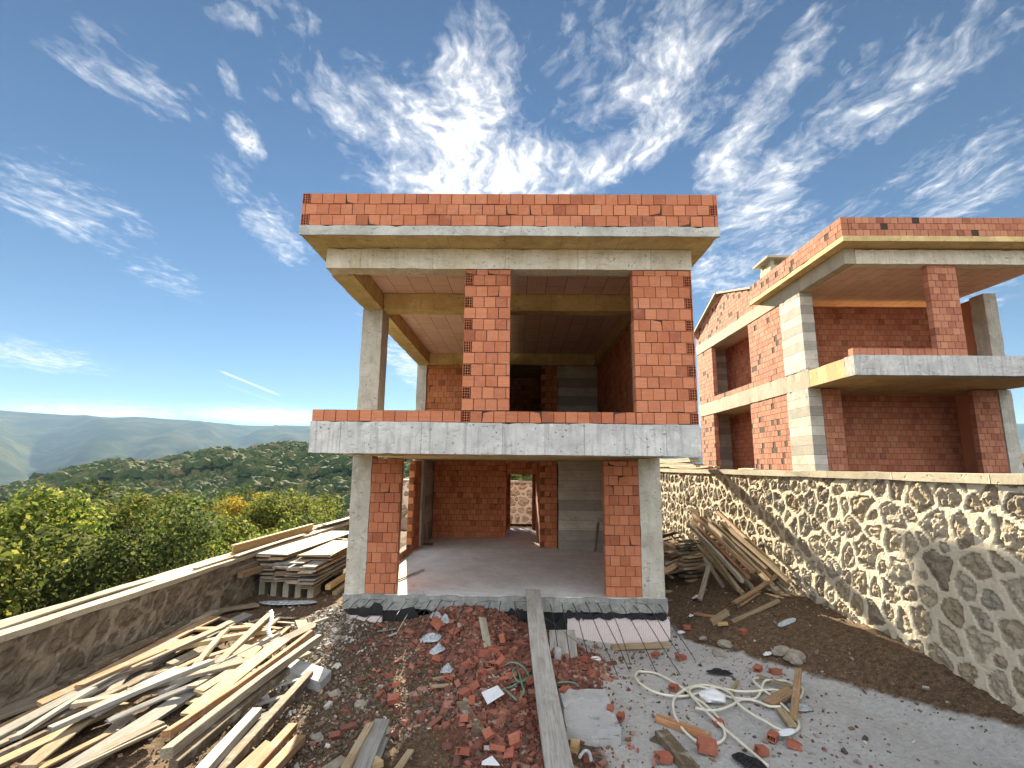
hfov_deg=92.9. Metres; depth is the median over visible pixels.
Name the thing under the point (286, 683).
strip
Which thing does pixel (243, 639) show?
plank
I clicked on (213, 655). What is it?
plank
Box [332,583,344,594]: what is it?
timber
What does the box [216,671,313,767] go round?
timber
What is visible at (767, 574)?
timber
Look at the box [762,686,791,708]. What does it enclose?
plank
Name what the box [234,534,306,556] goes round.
plank
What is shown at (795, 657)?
stone
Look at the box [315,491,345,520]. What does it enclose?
leafy tree
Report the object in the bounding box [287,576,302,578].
shuttering board
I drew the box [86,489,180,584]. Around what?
leafy tree
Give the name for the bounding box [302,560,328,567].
shuttering board
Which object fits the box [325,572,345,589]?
timber
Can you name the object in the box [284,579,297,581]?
shuttering board
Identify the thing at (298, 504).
leafy tree
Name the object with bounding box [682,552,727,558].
plank
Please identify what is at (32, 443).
hills
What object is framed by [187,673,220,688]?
plank
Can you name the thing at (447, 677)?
broken brick
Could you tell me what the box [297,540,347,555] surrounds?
plywood sheet
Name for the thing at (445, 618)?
plastic bag
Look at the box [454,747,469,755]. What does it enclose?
broken brick
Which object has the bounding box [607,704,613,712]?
broken brick
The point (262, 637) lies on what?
plank
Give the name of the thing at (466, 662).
broken brick
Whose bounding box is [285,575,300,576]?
shuttering board
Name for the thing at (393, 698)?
broken brick
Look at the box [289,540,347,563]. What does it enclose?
shuttering board
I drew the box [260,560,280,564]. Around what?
shuttering board
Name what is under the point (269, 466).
hillside forest
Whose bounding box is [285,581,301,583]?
shuttering board
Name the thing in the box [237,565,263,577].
timber
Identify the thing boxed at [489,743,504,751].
broken brick
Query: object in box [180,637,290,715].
plank
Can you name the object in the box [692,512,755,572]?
timber
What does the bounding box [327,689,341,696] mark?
stone
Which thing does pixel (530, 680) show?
broken brick
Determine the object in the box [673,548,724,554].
plank
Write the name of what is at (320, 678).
concrete chunk
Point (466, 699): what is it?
stick
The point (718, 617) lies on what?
block
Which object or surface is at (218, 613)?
plank
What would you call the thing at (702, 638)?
stone
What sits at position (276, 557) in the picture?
shuttering board
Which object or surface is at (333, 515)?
leafy tree
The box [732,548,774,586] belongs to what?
timber
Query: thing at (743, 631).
broken brick
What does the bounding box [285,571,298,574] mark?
shuttering board
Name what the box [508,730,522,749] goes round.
broken brick
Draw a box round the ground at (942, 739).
[0,517,1023,767]
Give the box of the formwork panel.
[255,531,348,555]
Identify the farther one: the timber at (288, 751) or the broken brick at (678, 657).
the broken brick at (678, 657)
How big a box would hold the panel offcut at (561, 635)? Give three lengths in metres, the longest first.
0.696 x 0.464 x 0.043 m
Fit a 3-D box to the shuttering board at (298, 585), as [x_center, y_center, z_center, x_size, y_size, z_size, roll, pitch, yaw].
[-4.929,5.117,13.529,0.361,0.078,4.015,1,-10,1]
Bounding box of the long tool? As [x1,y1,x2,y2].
[423,496,432,544]
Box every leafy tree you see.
[0,480,110,614]
[0,518,140,619]
[0,532,60,619]
[0,560,39,612]
[1,495,16,510]
[1,498,97,608]
[8,484,148,600]
[44,477,145,594]
[77,500,218,587]
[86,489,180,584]
[94,521,213,586]
[105,488,157,581]
[133,489,232,581]
[134,486,225,543]
[178,531,267,566]
[200,496,251,516]
[202,495,254,550]
[204,512,308,554]
[210,491,236,508]
[215,484,259,510]
[230,490,297,535]
[248,495,292,530]
[252,492,290,504]
[261,485,300,500]
[261,488,331,533]
[266,512,329,534]
[276,507,328,532]
[289,490,312,501]
[293,494,327,522]
[308,491,338,522]
[312,494,345,521]
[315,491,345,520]
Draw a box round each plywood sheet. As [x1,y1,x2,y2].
[232,644,263,658]
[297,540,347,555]
[298,550,346,558]
[299,543,346,556]
[309,551,346,559]
[312,549,346,556]
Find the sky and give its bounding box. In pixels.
[0,0,1023,426]
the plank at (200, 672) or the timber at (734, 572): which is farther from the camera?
the timber at (734, 572)
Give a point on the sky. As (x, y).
(159, 158)
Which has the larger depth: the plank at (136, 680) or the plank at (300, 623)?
the plank at (300, 623)
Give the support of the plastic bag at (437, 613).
on the brick rubble at (520, 655)
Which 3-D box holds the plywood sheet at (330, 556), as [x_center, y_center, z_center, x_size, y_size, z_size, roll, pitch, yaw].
[-4.970,4.558,13.406,0.803,0.047,2.380,1,-10,0]
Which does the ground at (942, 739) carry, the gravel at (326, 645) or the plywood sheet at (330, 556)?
the gravel at (326, 645)
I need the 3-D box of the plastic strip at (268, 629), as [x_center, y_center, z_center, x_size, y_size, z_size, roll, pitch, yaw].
[-4.218,4.145,8.478,0.109,0.144,1.360,5,-11,-25]
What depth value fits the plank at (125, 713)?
5.96 m
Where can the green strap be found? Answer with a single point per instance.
(521, 681)
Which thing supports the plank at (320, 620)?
on the plank at (300, 623)
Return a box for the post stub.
[554,647,561,659]
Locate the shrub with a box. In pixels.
[511,474,531,477]
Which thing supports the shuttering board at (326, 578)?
on the support block at (311, 593)
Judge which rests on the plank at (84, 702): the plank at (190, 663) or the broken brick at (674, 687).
the plank at (190, 663)
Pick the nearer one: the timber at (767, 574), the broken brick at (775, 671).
the broken brick at (775, 671)
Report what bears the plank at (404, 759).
on the ground at (942, 739)
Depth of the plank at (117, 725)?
5.76 m
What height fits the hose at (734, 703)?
0.073 m
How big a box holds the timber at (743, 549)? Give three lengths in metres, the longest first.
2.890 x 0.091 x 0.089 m
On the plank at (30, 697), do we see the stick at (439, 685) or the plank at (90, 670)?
the plank at (90, 670)
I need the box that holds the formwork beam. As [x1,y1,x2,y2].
[230,524,313,554]
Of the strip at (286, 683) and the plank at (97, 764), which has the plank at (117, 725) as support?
the plank at (97, 764)
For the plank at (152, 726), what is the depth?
5.34 m
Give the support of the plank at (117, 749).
on the plank at (168, 707)
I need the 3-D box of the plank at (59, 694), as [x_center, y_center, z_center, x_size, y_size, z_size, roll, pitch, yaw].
[-5.744,4.210,7.294,0.138,0.064,2.410,12,-7,12]
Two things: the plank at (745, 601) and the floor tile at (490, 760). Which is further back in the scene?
the plank at (745, 601)
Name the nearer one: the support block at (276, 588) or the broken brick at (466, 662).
the broken brick at (466, 662)
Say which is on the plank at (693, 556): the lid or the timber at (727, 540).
the timber at (727, 540)
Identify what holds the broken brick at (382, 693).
on the ground at (942, 739)
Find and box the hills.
[0,410,1023,485]
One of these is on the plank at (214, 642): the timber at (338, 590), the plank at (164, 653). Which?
the plank at (164, 653)
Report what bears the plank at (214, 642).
on the plank at (190, 663)
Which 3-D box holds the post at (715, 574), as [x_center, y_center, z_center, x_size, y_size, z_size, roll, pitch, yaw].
[4.707,4.407,11.298,0.094,0.878,0.069,7,-52,-32]
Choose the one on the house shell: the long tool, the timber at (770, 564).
the long tool
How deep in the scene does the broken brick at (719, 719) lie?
5.96 m
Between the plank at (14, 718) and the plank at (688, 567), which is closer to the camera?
the plank at (14, 718)
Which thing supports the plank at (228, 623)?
on the plank at (59, 694)
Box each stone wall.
[0,520,348,707]
[402,479,531,523]
[660,469,1023,715]
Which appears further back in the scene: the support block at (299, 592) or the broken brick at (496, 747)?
the support block at (299, 592)
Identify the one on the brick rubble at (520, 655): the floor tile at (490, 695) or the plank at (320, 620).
the floor tile at (490, 695)
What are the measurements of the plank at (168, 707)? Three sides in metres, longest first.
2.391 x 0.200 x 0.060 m
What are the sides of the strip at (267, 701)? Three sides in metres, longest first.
0.396 x 0.073 x 0.029 m
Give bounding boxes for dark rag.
[706,668,732,674]
[732,752,766,767]
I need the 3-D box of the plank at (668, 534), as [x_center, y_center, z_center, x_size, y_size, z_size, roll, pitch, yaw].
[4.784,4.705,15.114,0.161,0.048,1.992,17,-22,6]
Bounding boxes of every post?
[697,564,710,601]
[703,557,724,587]
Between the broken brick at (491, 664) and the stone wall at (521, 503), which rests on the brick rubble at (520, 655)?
the broken brick at (491, 664)
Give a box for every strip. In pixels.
[256,695,282,705]
[256,711,267,722]
[266,610,273,637]
[273,676,310,688]
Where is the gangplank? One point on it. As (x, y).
(556, 752)
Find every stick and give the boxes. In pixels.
[251,612,281,622]
[274,616,295,618]
[377,628,397,631]
[398,569,424,580]
[430,683,452,687]
[433,674,454,680]
[463,697,479,706]
[728,680,739,695]
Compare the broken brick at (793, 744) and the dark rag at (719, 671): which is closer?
the broken brick at (793, 744)
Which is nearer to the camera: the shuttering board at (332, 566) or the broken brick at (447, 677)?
the broken brick at (447, 677)
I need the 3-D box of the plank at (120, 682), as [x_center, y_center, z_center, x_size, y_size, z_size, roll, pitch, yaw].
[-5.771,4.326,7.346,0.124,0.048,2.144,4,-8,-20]
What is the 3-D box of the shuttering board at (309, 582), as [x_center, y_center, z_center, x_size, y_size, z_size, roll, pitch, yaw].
[-4.858,5.063,13.531,0.350,0.058,4.157,1,-10,0]
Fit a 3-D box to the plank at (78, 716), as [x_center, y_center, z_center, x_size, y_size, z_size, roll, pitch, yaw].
[-4.698,3.885,6.176,0.128,0.071,1.917,-9,-11,20]
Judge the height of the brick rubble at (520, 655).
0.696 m
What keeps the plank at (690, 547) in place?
on the plank at (685, 548)
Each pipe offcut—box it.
[557,681,578,686]
[578,749,592,761]
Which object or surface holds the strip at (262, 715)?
on the ground at (942, 739)
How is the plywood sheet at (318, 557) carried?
on the plywood sheet at (328, 558)
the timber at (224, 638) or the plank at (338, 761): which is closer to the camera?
the plank at (338, 761)
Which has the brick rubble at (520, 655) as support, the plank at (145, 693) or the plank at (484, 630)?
the plank at (484, 630)
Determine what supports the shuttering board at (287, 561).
on the shuttering board
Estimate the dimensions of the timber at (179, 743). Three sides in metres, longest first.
3.496 x 0.118 x 0.116 m
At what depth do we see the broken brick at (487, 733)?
5.43 m
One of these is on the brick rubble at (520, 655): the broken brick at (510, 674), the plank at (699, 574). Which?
the broken brick at (510, 674)
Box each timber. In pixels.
[160,634,321,759]
[162,630,312,738]
[168,667,289,767]
[174,628,266,651]
[195,708,261,767]
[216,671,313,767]
[230,560,265,575]
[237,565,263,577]
[246,723,296,767]
[264,734,305,767]
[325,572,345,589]
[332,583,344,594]
[340,721,374,767]
[611,642,669,650]
[687,523,743,582]
[688,534,744,594]
[691,521,750,578]
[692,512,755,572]
[692,532,740,591]
[700,516,760,573]
[705,515,767,570]
[715,541,759,594]
[717,511,779,568]
[717,534,779,593]
[719,521,789,587]
[720,521,790,583]
[720,526,772,578]
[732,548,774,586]
[767,570,790,593]
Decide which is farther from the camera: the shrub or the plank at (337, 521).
the shrub
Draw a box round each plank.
[0,579,154,629]
[0,638,161,711]
[0,638,179,738]
[0,660,118,723]
[0,663,152,719]
[0,684,127,747]
[0,684,143,756]
[0,702,134,766]
[0,707,39,727]
[9,686,97,741]
[18,715,99,767]
[25,651,176,726]
[35,636,193,706]
[35,671,155,750]
[36,733,111,767]
[47,659,214,732]
[56,620,189,684]
[59,688,196,767]
[68,634,195,716]
[70,685,169,708]
[73,725,166,767]
[74,616,220,683]
[75,662,132,686]
[81,720,164,763]
[82,714,134,752]
[86,655,206,708]
[87,637,155,667]
[87,753,113,767]
[90,666,187,717]
[105,675,128,691]
[106,683,191,723]
[108,610,218,654]
[126,666,173,689]
[127,650,236,702]
[127,658,247,689]
[130,626,225,670]
[143,665,168,679]
[153,613,252,665]
[157,630,276,696]
[157,633,280,694]
[164,676,203,700]
[165,620,233,649]
[166,634,228,666]
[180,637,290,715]
[185,649,294,704]
[187,642,249,661]
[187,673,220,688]
[192,627,229,664]
[193,546,270,568]
[193,658,245,693]
[194,623,266,631]
[196,651,311,695]
[202,603,258,614]
[203,622,320,676]
[212,611,222,616]
[212,612,274,664]
[219,616,242,624]
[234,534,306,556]
[236,740,269,767]
[242,623,282,630]
[245,617,279,642]
[269,626,291,641]
[276,621,294,624]
[294,620,307,634]
[306,617,329,624]
[313,517,348,527]
[321,755,345,767]
[322,517,348,524]
[352,718,389,767]
[377,737,388,757]
[394,749,413,767]
[456,700,484,736]
[479,617,490,647]
[593,522,599,551]
[655,713,711,737]
[655,729,698,767]
[660,458,698,460]
[660,460,700,462]
[660,463,703,464]
[660,465,705,467]
[662,531,678,537]
[663,541,679,550]
[664,552,698,564]
[664,560,682,573]
[667,557,731,573]
[669,466,712,468]
[671,549,699,558]
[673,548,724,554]
[675,541,719,547]
[675,544,721,549]
[676,539,701,544]
[676,559,719,566]
[678,537,715,542]
[679,535,695,550]
[679,556,717,561]
[679,563,724,570]
[679,566,745,570]
[679,571,719,577]
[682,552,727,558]
[684,566,727,573]
[685,577,697,582]
[693,612,714,617]
[730,599,779,622]
[731,574,778,603]
[738,468,759,469]
[738,592,758,606]
[756,674,792,688]
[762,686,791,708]
[776,708,796,727]
[789,668,801,720]
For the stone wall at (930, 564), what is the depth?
7.43 m
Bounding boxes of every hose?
[634,670,803,767]
[695,679,790,711]
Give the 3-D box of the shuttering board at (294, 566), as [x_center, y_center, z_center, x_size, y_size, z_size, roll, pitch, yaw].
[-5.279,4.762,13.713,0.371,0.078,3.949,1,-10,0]
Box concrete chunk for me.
[285,659,330,691]
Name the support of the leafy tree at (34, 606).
on the terrain at (525, 478)
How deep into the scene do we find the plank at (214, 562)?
10.79 m
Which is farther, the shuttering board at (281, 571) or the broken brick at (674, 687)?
the shuttering board at (281, 571)
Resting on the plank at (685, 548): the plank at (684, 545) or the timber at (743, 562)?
the plank at (684, 545)
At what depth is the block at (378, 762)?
4.97 m
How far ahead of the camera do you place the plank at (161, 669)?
7.40 m
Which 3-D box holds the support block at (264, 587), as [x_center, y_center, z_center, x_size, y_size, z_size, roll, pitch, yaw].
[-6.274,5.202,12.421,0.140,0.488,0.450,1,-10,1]
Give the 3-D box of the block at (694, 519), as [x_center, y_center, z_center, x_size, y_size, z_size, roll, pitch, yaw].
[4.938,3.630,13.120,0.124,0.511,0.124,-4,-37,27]
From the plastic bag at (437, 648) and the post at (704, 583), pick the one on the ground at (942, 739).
the post at (704, 583)
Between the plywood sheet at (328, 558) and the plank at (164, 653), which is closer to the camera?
the plank at (164, 653)
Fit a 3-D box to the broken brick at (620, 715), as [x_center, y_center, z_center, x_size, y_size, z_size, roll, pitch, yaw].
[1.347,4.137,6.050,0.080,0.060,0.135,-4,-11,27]
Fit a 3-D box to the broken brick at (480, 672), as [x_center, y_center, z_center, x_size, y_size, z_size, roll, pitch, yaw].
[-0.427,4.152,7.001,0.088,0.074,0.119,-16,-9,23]
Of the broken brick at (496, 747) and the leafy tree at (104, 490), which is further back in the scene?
the leafy tree at (104, 490)
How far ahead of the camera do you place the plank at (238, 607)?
10.70 m
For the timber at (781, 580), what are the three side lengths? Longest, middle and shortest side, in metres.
2.968 x 0.096 x 0.085 m
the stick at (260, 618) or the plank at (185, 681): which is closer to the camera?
the plank at (185, 681)
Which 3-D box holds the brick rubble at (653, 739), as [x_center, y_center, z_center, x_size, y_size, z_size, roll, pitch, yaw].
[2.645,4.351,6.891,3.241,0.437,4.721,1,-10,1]
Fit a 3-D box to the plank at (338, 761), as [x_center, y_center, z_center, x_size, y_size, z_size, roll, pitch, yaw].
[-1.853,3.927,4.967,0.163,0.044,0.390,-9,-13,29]
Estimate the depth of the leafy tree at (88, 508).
14.33 m
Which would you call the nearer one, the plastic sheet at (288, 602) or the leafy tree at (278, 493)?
the plastic sheet at (288, 602)
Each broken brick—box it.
[374,690,385,699]
[384,672,393,678]
[387,692,401,704]
[388,681,399,687]
[429,616,445,630]
[431,655,439,664]
[443,673,452,682]
[448,627,460,634]
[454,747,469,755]
[457,687,470,700]
[459,714,472,722]
[460,657,476,668]
[467,680,479,691]
[468,695,474,705]
[474,649,488,656]
[477,668,486,676]
[482,726,495,741]
[486,662,495,668]
[487,645,502,652]
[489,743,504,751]
[495,654,505,668]
[498,633,505,645]
[498,674,508,679]
[503,746,515,761]
[505,671,517,677]
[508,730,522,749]
[517,697,526,706]
[525,675,533,685]
[559,685,567,692]
[581,656,591,662]
[587,669,596,674]
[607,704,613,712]
[616,711,624,721]
[651,651,659,657]
[653,750,672,763]
[668,683,678,691]
[675,654,686,660]
[682,624,690,629]
[696,735,717,756]
[711,716,724,727]
[738,628,747,634]
[752,663,762,672]
[753,744,768,756]
[766,729,779,743]
[768,668,782,674]
[786,737,802,751]
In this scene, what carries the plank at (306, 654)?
on the plank at (191, 701)
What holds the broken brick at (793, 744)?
on the ground at (942, 739)
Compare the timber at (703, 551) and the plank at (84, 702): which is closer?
the plank at (84, 702)
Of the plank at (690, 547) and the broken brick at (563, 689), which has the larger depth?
the plank at (690, 547)
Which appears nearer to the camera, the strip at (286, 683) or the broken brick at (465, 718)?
the broken brick at (465, 718)
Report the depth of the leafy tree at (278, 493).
36.09 m
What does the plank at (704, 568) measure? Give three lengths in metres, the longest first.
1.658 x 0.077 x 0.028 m
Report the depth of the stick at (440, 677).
7.03 m
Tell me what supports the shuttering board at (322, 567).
on the shuttering board at (299, 572)
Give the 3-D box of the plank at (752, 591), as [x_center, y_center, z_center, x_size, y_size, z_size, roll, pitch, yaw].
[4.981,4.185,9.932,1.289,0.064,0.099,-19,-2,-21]
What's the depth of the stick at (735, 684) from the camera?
7.00 m
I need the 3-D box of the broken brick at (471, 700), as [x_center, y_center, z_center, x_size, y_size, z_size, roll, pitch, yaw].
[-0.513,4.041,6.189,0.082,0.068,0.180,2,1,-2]
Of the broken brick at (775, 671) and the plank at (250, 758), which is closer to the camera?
the plank at (250, 758)
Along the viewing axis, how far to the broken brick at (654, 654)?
8.40 m
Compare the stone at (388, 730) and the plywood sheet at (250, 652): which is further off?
the plywood sheet at (250, 652)
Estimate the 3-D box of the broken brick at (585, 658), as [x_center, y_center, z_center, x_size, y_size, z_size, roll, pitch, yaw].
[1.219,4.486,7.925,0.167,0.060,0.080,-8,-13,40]
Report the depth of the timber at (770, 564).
10.85 m
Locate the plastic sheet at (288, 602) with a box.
[259,600,316,604]
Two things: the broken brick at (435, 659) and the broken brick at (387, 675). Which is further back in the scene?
the broken brick at (435, 659)
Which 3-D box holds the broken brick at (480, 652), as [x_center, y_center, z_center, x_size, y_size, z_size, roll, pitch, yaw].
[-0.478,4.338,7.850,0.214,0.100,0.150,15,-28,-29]
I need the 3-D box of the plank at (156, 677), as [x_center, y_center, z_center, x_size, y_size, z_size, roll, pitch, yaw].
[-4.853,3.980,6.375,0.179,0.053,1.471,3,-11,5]
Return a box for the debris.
[117,585,984,765]
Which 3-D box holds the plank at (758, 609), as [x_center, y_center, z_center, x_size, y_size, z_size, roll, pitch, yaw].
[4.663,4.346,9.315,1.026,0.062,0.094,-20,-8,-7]
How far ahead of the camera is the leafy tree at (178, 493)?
22.80 m
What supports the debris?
on the ground at (942, 739)
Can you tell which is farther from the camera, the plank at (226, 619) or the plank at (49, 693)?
the plank at (226, 619)
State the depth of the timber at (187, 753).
5.38 m
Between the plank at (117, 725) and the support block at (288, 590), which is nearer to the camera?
the plank at (117, 725)
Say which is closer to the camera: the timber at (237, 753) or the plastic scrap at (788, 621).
the timber at (237, 753)
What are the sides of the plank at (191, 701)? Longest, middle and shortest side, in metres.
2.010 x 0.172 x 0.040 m
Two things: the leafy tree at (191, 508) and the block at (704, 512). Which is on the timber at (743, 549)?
the block at (704, 512)
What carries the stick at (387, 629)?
on the ground at (942, 739)
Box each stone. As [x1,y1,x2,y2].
[311,732,323,742]
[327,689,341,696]
[334,635,345,640]
[354,699,366,709]
[385,725,390,734]
[699,636,706,640]
[712,648,725,656]
[717,639,732,647]
[771,645,789,656]
[783,648,805,665]
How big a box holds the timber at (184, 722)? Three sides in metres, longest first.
3.335 x 0.099 x 0.088 m
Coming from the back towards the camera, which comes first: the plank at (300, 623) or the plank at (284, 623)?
the plank at (284, 623)
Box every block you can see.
[258,582,270,594]
[270,582,282,595]
[282,582,294,596]
[294,584,307,597]
[307,584,320,597]
[372,755,383,767]
[559,689,620,746]
[570,738,579,754]
[692,509,697,526]
[702,509,707,516]
[709,609,729,625]
[718,621,727,625]
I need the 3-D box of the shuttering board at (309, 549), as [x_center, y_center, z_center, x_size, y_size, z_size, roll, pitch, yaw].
[-5.809,4.703,14.156,0.376,0.075,4.056,1,-10,1]
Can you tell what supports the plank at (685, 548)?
on the plank at (688, 551)
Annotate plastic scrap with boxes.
[777,618,795,626]
[788,703,811,710]
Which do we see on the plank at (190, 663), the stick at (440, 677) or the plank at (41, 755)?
the plank at (41, 755)
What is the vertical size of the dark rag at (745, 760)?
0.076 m
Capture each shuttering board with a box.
[256,533,322,556]
[257,557,269,560]
[258,571,273,574]
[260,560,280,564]
[268,544,320,559]
[273,539,347,564]
[274,564,291,567]
[275,569,290,572]
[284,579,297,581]
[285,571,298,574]
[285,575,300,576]
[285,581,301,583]
[286,537,340,558]
[286,560,312,568]
[286,569,300,570]
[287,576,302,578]
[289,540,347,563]
[296,567,341,586]
[297,560,338,573]
[299,552,346,568]
[299,556,346,575]
[299,559,345,575]
[299,561,345,580]
[299,564,345,584]
[300,565,345,588]
[301,555,346,571]
[302,553,346,569]
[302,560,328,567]
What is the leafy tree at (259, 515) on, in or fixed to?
on the terrain at (525, 478)
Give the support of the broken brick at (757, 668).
on the ground at (942, 739)
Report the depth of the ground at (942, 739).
6.45 m
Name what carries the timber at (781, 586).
on the ground at (942, 739)
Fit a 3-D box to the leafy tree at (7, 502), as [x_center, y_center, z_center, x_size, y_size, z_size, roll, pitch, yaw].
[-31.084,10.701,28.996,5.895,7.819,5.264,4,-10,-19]
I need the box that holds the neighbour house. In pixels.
[694,217,1023,473]
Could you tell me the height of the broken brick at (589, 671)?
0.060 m
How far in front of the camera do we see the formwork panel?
13.65 m
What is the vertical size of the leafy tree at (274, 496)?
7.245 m
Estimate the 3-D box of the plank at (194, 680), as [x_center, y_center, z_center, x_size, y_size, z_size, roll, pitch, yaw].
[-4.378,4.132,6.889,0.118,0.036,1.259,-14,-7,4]
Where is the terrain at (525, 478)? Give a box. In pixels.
[109,459,676,526]
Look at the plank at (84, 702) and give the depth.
6.11 m
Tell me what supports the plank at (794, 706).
on the hose at (688, 689)
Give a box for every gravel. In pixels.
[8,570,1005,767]
[169,605,377,718]
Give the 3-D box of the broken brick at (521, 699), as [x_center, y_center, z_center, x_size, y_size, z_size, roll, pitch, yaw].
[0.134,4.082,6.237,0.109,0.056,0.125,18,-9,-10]
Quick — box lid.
[778,728,794,735]
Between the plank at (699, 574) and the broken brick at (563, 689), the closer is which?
the broken brick at (563, 689)
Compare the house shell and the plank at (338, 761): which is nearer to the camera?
the plank at (338, 761)
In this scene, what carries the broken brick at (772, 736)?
on the ground at (942, 739)
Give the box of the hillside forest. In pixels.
[0,440,418,604]
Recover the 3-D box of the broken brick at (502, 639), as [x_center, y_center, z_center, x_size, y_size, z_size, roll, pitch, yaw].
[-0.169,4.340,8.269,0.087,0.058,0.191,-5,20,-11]
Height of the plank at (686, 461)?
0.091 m
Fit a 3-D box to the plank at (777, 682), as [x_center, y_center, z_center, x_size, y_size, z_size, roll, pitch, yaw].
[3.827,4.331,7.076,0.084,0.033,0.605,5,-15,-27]
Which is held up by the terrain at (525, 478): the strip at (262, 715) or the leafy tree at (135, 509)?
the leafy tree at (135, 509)
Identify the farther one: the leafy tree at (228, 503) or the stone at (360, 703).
the leafy tree at (228, 503)
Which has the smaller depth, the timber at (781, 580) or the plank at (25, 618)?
the plank at (25, 618)
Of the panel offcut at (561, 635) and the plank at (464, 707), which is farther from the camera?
the panel offcut at (561, 635)
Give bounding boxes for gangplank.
[526,589,573,767]
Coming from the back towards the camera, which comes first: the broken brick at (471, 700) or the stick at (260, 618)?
the stick at (260, 618)
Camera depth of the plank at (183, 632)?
8.45 m
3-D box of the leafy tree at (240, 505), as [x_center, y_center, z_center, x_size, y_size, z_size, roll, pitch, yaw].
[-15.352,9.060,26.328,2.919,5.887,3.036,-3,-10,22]
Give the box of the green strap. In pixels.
[502,661,531,700]
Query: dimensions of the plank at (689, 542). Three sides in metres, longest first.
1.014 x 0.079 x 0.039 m
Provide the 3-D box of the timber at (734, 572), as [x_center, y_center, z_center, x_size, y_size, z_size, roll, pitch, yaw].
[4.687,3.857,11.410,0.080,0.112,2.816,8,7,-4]
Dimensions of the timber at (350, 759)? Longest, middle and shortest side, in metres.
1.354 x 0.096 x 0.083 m
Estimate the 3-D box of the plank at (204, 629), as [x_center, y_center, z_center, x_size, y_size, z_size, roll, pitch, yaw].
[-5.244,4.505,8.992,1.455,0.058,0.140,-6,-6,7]
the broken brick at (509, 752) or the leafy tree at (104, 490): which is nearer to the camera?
the broken brick at (509, 752)
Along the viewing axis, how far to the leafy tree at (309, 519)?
19.78 m
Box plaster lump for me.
[699,688,726,703]
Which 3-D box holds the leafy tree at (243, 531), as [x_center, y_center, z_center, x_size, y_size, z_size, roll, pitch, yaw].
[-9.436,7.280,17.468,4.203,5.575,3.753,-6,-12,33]
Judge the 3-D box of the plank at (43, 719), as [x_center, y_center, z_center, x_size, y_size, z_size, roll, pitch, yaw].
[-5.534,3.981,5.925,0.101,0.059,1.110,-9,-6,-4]
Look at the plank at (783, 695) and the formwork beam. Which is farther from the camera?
the formwork beam
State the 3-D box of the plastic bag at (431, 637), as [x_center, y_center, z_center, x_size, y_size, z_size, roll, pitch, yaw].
[-1.409,4.352,8.386,0.396,0.143,0.231,1,-10,1]
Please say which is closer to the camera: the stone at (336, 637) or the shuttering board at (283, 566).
the stone at (336, 637)
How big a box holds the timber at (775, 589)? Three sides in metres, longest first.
2.619 x 0.107 x 0.101 m
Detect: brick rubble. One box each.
[278,604,668,767]
[579,624,901,767]
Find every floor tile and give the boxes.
[481,685,503,704]
[482,756,499,765]
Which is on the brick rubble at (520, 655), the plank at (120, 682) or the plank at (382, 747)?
the plank at (382, 747)
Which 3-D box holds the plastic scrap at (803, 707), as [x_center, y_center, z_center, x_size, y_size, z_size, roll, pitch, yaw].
[3.800,4.242,6.423,0.267,0.042,0.233,1,-10,1]
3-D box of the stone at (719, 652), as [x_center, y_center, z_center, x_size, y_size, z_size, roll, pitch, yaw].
[3.570,4.635,8.392,0.219,0.142,0.234,-4,-11,25]
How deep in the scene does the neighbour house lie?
15.96 m
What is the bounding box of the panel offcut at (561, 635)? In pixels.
[549,630,577,657]
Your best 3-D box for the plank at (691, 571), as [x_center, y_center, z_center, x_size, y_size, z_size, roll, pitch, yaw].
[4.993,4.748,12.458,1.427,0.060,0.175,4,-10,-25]
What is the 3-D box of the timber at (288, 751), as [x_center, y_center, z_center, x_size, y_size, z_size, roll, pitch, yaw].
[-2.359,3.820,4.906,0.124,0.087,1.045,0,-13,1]
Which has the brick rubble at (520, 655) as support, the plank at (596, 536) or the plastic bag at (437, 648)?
the plastic bag at (437, 648)
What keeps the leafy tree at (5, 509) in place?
on the terrain at (525, 478)
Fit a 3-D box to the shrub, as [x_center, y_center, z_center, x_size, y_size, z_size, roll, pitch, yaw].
[0.505,5.364,29.393,1.506,1.374,1.359,4,-10,-19]
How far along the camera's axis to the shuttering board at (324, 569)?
12.11 m
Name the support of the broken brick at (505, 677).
on the brick rubble at (520, 655)
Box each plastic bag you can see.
[419,632,441,642]
[429,611,441,617]
[430,642,444,654]
[440,663,452,672]
[441,614,449,623]
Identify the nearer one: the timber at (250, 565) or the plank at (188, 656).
the plank at (188, 656)
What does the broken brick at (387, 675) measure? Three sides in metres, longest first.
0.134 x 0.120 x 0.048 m
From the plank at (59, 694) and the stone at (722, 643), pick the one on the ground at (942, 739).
the stone at (722, 643)
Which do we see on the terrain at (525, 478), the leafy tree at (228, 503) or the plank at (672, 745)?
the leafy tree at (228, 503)
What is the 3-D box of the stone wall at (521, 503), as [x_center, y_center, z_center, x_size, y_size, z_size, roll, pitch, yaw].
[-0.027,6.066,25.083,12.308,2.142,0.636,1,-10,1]
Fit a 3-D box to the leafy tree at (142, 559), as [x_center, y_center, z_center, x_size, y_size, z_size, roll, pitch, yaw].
[-10.092,7.044,13.668,3.610,6.289,3.282,2,-10,-9]
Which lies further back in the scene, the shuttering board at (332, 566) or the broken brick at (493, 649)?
the shuttering board at (332, 566)
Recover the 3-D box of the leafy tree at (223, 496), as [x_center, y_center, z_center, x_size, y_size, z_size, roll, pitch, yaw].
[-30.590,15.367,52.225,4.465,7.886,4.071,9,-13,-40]
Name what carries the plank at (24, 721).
on the plank at (104, 686)
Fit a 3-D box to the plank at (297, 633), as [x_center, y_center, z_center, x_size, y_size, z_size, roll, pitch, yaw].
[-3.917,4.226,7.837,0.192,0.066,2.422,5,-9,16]
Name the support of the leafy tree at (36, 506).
on the terrain at (525, 478)

